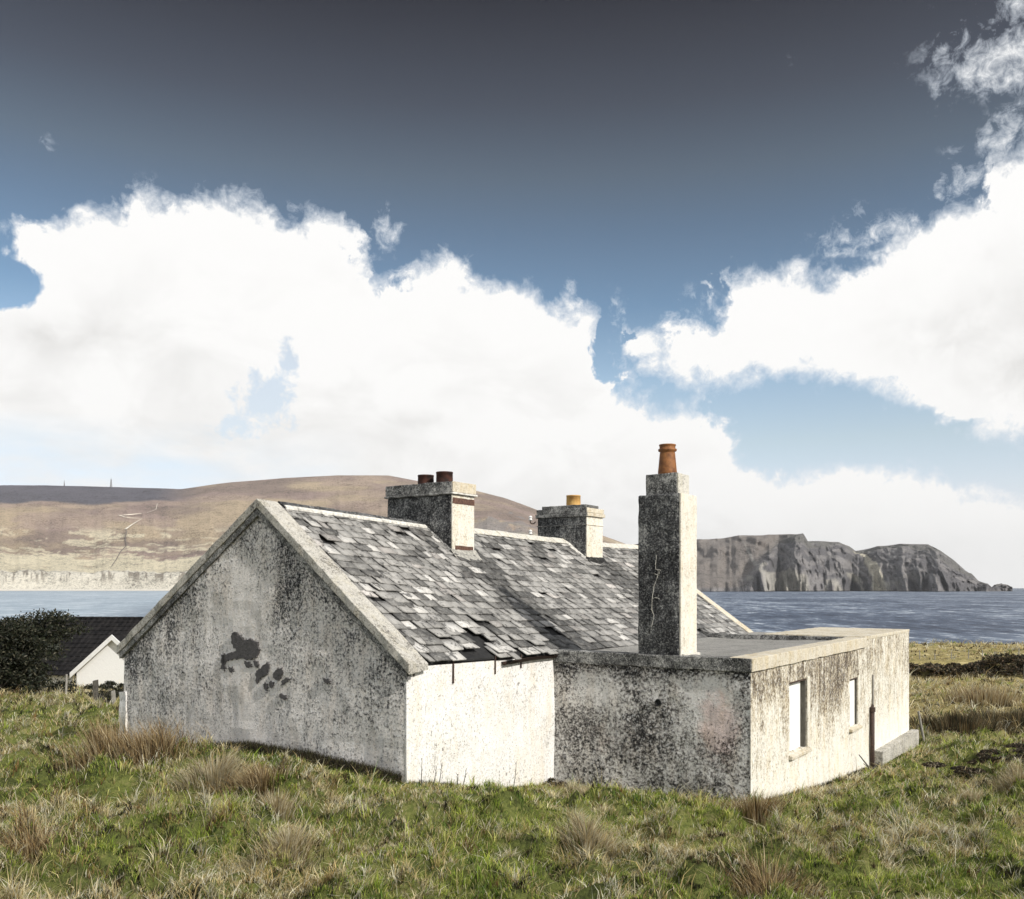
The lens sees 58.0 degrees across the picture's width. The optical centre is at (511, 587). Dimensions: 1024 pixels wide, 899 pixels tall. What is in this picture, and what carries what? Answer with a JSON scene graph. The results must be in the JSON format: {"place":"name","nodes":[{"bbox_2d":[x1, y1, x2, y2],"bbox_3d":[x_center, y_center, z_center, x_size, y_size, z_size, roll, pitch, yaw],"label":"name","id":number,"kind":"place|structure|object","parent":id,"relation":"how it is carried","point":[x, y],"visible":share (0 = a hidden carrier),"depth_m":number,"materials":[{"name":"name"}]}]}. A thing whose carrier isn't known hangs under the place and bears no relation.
{"place":"outdoors","nodes":[
{"label":"outdoors","id":0,"kind":"place"},
{"bbox_2d":[0,589,170,590],"bbox_3d":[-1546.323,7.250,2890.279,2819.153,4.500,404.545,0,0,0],"label":"beach","id":1,"kind":"structure","parent":0,"point":[85,589],"depth_m":2933.92,"materials":[{"name":"beige"}]},
{"bbox_2d":[82,681,123,702],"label":"bramble bush","id":2,"kind":"object","parent":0,"point":[107,685],"visible":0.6,"depth_m":27.33,"materials":[{"name":"green plant"}]},
{"bbox_2d":[119,506,156,528],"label":"path","id":3,"kind":"structure","parent":0,"point":[130,517],"depth_m":4005.26,"materials":[{"name":"beige gravel"}]},
{"bbox_2d":[0,475,624,588],"bbox_3d":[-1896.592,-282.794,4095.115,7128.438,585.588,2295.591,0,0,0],"label":"hills","id":4,"kind":"structure","parent":0,"point":[62,537],"depth_m":3945.62,"materials":[{"name":"brown plant"}]},
{"bbox_2d":[111,530,126,566],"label":"stream bed","id":5,"kind":"object","parent":4,"relation":"on","point":[122,549],"visible":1,"depth_m":3527.09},
{"bbox_2d":[0,639,1023,898],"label":"ground","id":6,"kind":"structure","parent":0,"point":[124,781],"depth_m":10.92,"materials":[{"name":"green plant"}]},
{"bbox_2d":[0,608,92,694],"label":"gorse bush","id":7,"kind":"object","parent":6,"relation":"on","point":[26,644],"visible":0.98,"depth_m":26.99,"materials":[{"name":"green plant"}]},
{"bbox_2d":[0,795,103,865],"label":"grass tussock","id":8,"kind":"object","parent":6,"relation":"on","point":[30,842],"depth_m":9.65,"materials":[{"name":"beige plant"}]},
{"bbox_2d":[65,674,67,693],"bbox_3d":[-12.942,2.903,26.800,0.083,0.771,0.067,0,0,0],"label":"fence post","id":9,"kind":"object","parent":6,"relation":"on","point":[66,679],"visible":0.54,"depth_m":26.77,"materials":[{"name":"grey wood"}]},
{"bbox_2d":[34,616,143,687],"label":"bungalow","id":10,"kind":"object","parent":6,"relation":"on","point":[92,655],"visible":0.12,"depth_m":44.10,"materials":[{"name":"paint"}]},
{"bbox_2d":[93,680,97,700],"bbox_3d":[-12.000,2.995,26.600,0.120,0.678,0.120,0,0,0],"label":"fence post","id":11,"kind":"object","parent":6,"relation":"on","point":[95,688],"visible":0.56,"depth_m":26.54,"materials":[{"name":"grey wood"}]},
{"bbox_2d":[7,711,198,773],"bbox_3d":[-6.301,2.424,14.687,2.947,1.225,2.864,0,0,0],"label":"grass tussock","id":12,"kind":"object","parent":6,"relation":"on","point":[100,737],"depth_m":14.38,"materials":[{"name":"brown plant"}]},
{"bbox_2d":[111,690,115,703],"bbox_3d":[-11.380,3.246,26.400,0.149,0.618,0.090,0,0,0],"label":"fence post","id":13,"kind":"object","parent":6,"relation":"on","point":[113,695],"visible":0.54,"depth_m":26.36,"materials":[{"name":"grey wood"}]},
{"bbox_2d":[77,710,230,770],"bbox_3d":[-5.325,2.393,14.110,2.627,1.226,2.003,0,0,-25],"label":"grass tussock","id":14,"kind":"object","parent":6,"relation":"on","point":[147,750],"depth_m":13.80,"materials":[{"name":"brown plant"}]},
{"bbox_2d":[131,745,296,805],"bbox_3d":[-4.000,2.518,12.384,2.152,0.889,2.126,0,0,0],"label":"grass tussock","id":15,"kind":"object","parent":6,"relation":"on","point":[226,766],"depth_m":12.20,"materials":[{"name":"beige plant"}]},
{"bbox_2d":[196,754,340,802],"bbox_3d":[-3.158,2.456,11.869,1.810,0.849,2.076,0,0,-36],"label":"grass tussock","id":16,"kind":"object","parent":6,"relation":"on","point":[257,777],"depth_m":11.72,"materials":[{"name":"beige plant"}]},
{"bbox_2d":[234,781,310,824],"bbox_3d":[-2.788,2.540,11.018,0.923,0.601,0.895,0,0,25],"label":"grass tussock","id":17,"kind":"object","parent":6,"relation":"on","point":[280,804],"depth_m":10.97,"materials":[{"name":"beige plant"}]},
{"bbox_2d":[239,817,348,883],"bbox_3d":[-2.289,2.651,9.433,1.047,0.651,1.075,0,0,28],"label":"grass tussock","id":18,"kind":"object","parent":6,"relation":"on","point":[286,840],"depth_m":9.39,"materials":[{"name":"beige plant"}]},
{"bbox_2d":[117,443,918,801],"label":"cottage","id":19,"kind":"structure","parent":6,"relation":"on","point":[429,625],"depth_m":15.61,"materials":[{"name":"paint"}]},
{"bbox_2d":[789,676,811,760],"bbox_3d":[5.073,2.304,16.499,0.290,1.370,1.223,0,0,35],"label":"window","id":20,"kind":"structure","parent":19,"relation":"in","point":[797,689],"depth_m":16.77,"materials":[{"name":"white wood"}]},
{"bbox_2d":[849,675,861,732],"bbox_3d":[7.180,2.444,19.528,0.291,1.128,0.863,0,0,35],"label":"window","id":21,"kind":"structure","parent":19,"relation":"in","point":[853,682],"depth_m":19.66,"materials":[{"name":"white wood"}]},
{"bbox_2d":[545,777,566,786],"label":"weed clump","id":22,"kind":"object","parent":6,"relation":"on","point":[549,781],"visible":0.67,"depth_m":16.08,"materials":[{"name":"green plant"}]},
{"bbox_2d":[546,775,595,798],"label":"grass tussock","id":23,"kind":"object","parent":6,"relation":"on","point":[584,789],"depth_m":14.64,"materials":[{"name":"beige plant"}]},
{"bbox_2d":[517,805,644,866],"bbox_3d":[0.919,2.837,10.421,1.469,0.786,1.517,0,0,39],"label":"grass tussock","id":24,"kind":"object","parent":6,"relation":"on","point":[589,836],"depth_m":10.49,"materials":[{"name":"beige plant"}]},
{"bbox_2d":[714,788,798,829],"bbox_3d":[3.422,3.040,12.642,1.521,0.790,1.366,0,0,0],"label":"grass tussock","id":25,"kind":"object","parent":6,"relation":"on","point":[754,809],"depth_m":12.47,"materials":[{"name":"brown plant"}]},
{"bbox_2d":[693,836,842,898],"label":"grass tussock","id":26,"kind":"object","parent":6,"relation":"on","point":[755,882],"depth_m":9.44,"materials":[{"name":"brown plant"}]},
{"bbox_2d":[859,755,878,770],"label":"broken branch","id":27,"kind":"object","parent":6,"relation":"on","point":[867,764],"visible":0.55,"depth_m":19.51,"materials":[{"name":"grey wood"}]},
{"bbox_2d":[917,711,924,739],"bbox_3d":[10.917,3.759,24.600,0.230,0.940,0.067,0,0,0],"label":"fence post","id":28,"kind":"object","parent":6,"relation":"on","point":[921,726],"visible":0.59,"depth_m":24.57,"materials":[{"name":"grey wood"}]},
{"bbox_2d":[909,663,939,676],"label":"bank shrub","id":29,"kind":"object","parent":6,"relation":"on","point":[918,670],"visible":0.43,"depth_m":50.75,"materials":[{"name":"brown plant"}]},
{"bbox_2d":[909,662,960,675],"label":"bank shrub","id":30,"kind":"object","parent":6,"relation":"on","point":[946,671],"visible":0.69,"depth_m":50.88,"materials":[{"name":"brown plant"}]},
{"bbox_2d":[925,663,969,678],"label":"bank shrub","id":31,"kind":"object","parent":6,"relation":"on","point":[943,675],"visible":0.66,"depth_m":50.94,"materials":[{"name":"brown plant"}]},
{"bbox_2d":[921,761,986,778],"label":"heather","id":32,"kind":"object","parent":6,"relation":"on","point":[970,771],"visible":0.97,"depth_m":16.48,"materials":[{"name":"brown plant"}]},
{"bbox_2d":[909,704,1023,739],"bbox_3d":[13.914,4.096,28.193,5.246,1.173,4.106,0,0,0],"label":"reeds","id":33,"kind":"object","parent":6,"relation":"on","point":[970,723],"visible":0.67,"depth_m":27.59,"materials":[{"name":"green plant"}]},
{"bbox_2d":[913,648,1023,659],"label":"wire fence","id":34,"kind":"object","parent":6,"relation":"on","point":[968,650],"visible":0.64,"depth_m":57.69,"materials":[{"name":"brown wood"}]},
{"bbox_2d":[919,679,1023,707],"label":"reeds","id":35,"kind":"object","parent":6,"relation":"on","point":[980,695],"visible":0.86,"depth_m":35.77,"materials":[{"name":"beige plant"}]},
{"bbox_2d":[943,662,999,678],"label":"bank shrub","id":36,"kind":"object","parent":6,"relation":"on","point":[979,672],"visible":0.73,"depth_m":50.87,"materials":[{"name":"brown plant"}]},
{"bbox_2d":[929,776,1016,810],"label":"grass tussock","id":37,"kind":"object","parent":6,"relation":"on","point":[966,794],"depth_m":14.37,"materials":[{"name":"beige plant"}]},
{"bbox_2d":[966,749,1011,766],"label":"heather","id":38,"kind":"object","parent":6,"relation":"on","point":[983,755],"visible":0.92,"depth_m":18.13,"materials":[{"name":"brown plant"}]},
{"bbox_2d":[961,659,1022,675],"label":"bank shrub","id":39,"kind":"object","parent":6,"relation":"on","point":[1007,669],"visible":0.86,"depth_m":50.87,"materials":[{"name":"brown plant"}]},
{"bbox_2d":[972,758,1023,797],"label":"grass tussock","id":40,"kind":"object","parent":6,"relation":"on","point":[1011,774],"depth_m":15.74,"materials":[{"name":"beige plant"}]},
{"bbox_2d":[977,652,1023,674],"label":"bank shrub","id":41,"kind":"object","parent":6,"relation":"on","point":[993,659],"visible":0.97,"depth_m":50.83,"materials":[{"name":"brown plant"}]},
{"bbox_2d":[994,741,1023,761],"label":"heather","id":42,"kind":"object","parent":6,"relation":"on","point":[1016,745],"visible":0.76,"depth_m":18.53,"materials":[{"name":"brown plant"}]},
{"bbox_2d":[999,654,1023,672],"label":"bank shrub","id":43,"kind":"object","parent":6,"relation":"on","point":[1021,658],"visible":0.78,"depth_m":51.26,"materials":[{"name":"brown plant"}]},
{"bbox_2d":[1009,747,1023,753],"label":"heather","id":44,"kind":"object","parent":6,"relation":"on","point":[1020,750],"visible":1,"depth_m":17.75,"materials":[{"name":"brown plant"}]},
{"bbox_2d":[0,588,1023,656],"bbox_3d":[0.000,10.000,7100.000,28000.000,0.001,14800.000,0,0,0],"label":"sea","id":45,"kind":"structure","parent":0,"point":[980,616],"depth_m":441.69,"materials":[{"name":"liquid"}]},
{"bbox_2d":[0,0,1023,587],"label":"sky","id":46,"kind":"structure","parent":0,"point":[523,251],"materials":[{"name":"white"}]},
{"bbox_2d":[634,533,1011,591],"bbox_3d":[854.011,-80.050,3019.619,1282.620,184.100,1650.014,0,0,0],"label":"cliffs","id":47,"kind":"structure","parent":0,"point":[769,563],"depth_m":2533.65,"materials":[{"name":"grey stone"}]}
]}

